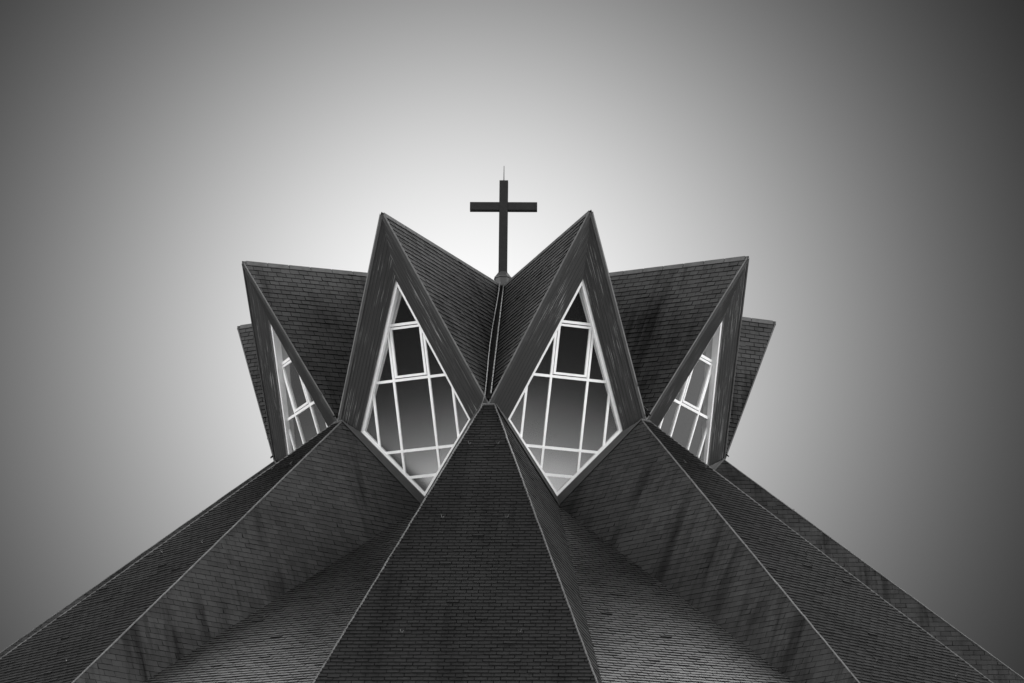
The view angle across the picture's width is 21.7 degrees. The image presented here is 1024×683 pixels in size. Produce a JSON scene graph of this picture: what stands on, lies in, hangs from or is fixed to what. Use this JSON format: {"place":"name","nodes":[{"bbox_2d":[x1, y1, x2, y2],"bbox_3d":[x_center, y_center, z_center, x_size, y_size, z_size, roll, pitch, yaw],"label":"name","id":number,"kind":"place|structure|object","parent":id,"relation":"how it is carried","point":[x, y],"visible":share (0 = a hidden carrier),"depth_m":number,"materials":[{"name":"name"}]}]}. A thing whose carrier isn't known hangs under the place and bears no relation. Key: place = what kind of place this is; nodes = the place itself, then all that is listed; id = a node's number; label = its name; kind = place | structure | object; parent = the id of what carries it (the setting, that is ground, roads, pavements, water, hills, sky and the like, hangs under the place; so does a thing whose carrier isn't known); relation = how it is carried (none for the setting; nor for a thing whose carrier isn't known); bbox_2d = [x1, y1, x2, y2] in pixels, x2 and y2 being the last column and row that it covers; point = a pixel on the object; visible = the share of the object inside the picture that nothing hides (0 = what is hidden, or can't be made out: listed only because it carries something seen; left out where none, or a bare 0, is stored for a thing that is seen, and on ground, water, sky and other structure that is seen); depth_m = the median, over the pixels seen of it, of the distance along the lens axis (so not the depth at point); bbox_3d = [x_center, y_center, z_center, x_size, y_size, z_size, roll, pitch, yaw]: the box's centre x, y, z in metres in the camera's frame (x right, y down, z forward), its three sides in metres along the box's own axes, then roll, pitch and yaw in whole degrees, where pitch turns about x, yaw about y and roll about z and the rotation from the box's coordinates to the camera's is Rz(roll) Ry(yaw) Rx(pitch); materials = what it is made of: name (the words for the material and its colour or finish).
{"place":"outdoors","nodes":[
{"label":"outdoors","id":0,"kind":"place"},
{"bbox_2d":[0,210,1023,682],"bbox_3d":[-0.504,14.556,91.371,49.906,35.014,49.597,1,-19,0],"label":"church","id":1,"kind":"structure","parent":0,"point":[524,474],"depth_m":84.09,"materials":[{"name":"tile"}]},
{"bbox_2d":[268,320,327,454],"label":"window","id":2,"kind":"structure","parent":1,"relation":"in","point":[302,420],"depth_m":92.31,"materials":[{"name":"grey glass"}]},
{"bbox_2d":[361,280,469,496],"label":"window","id":3,"kind":"structure","parent":1,"relation":"in","point":[414,415],"depth_m":88.47,"materials":[{"name":"grey glass"}]},
{"bbox_2d":[470,176,536,284],"bbox_3d":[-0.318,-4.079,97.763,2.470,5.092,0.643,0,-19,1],"label":"roof cross","id":4,"kind":"object","parent":1,"relation":"on","point":[503,206],"visible":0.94,"depth_m":97.91,"materials":[{"name":"black metal"}]},
{"bbox_2d":[508,278,622,495],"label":"window","id":5,"kind":"structure","parent":1,"relation":"in","point":[565,415],"depth_m":88.23,"materials":[{"name":"grey glass"}]},
{"bbox_2d":[658,318,723,464],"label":"window","id":6,"kind":"structure","parent":1,"relation":"in","point":[689,419],"depth_m":91.63,"materials":[{"name":"grey glass"}]},
{"bbox_2d":[0,0,1023,677],"label":"sky","id":7,"kind":"structure","parent":0,"point":[865,158],"materials":[{"name":"grey"}]}
]}

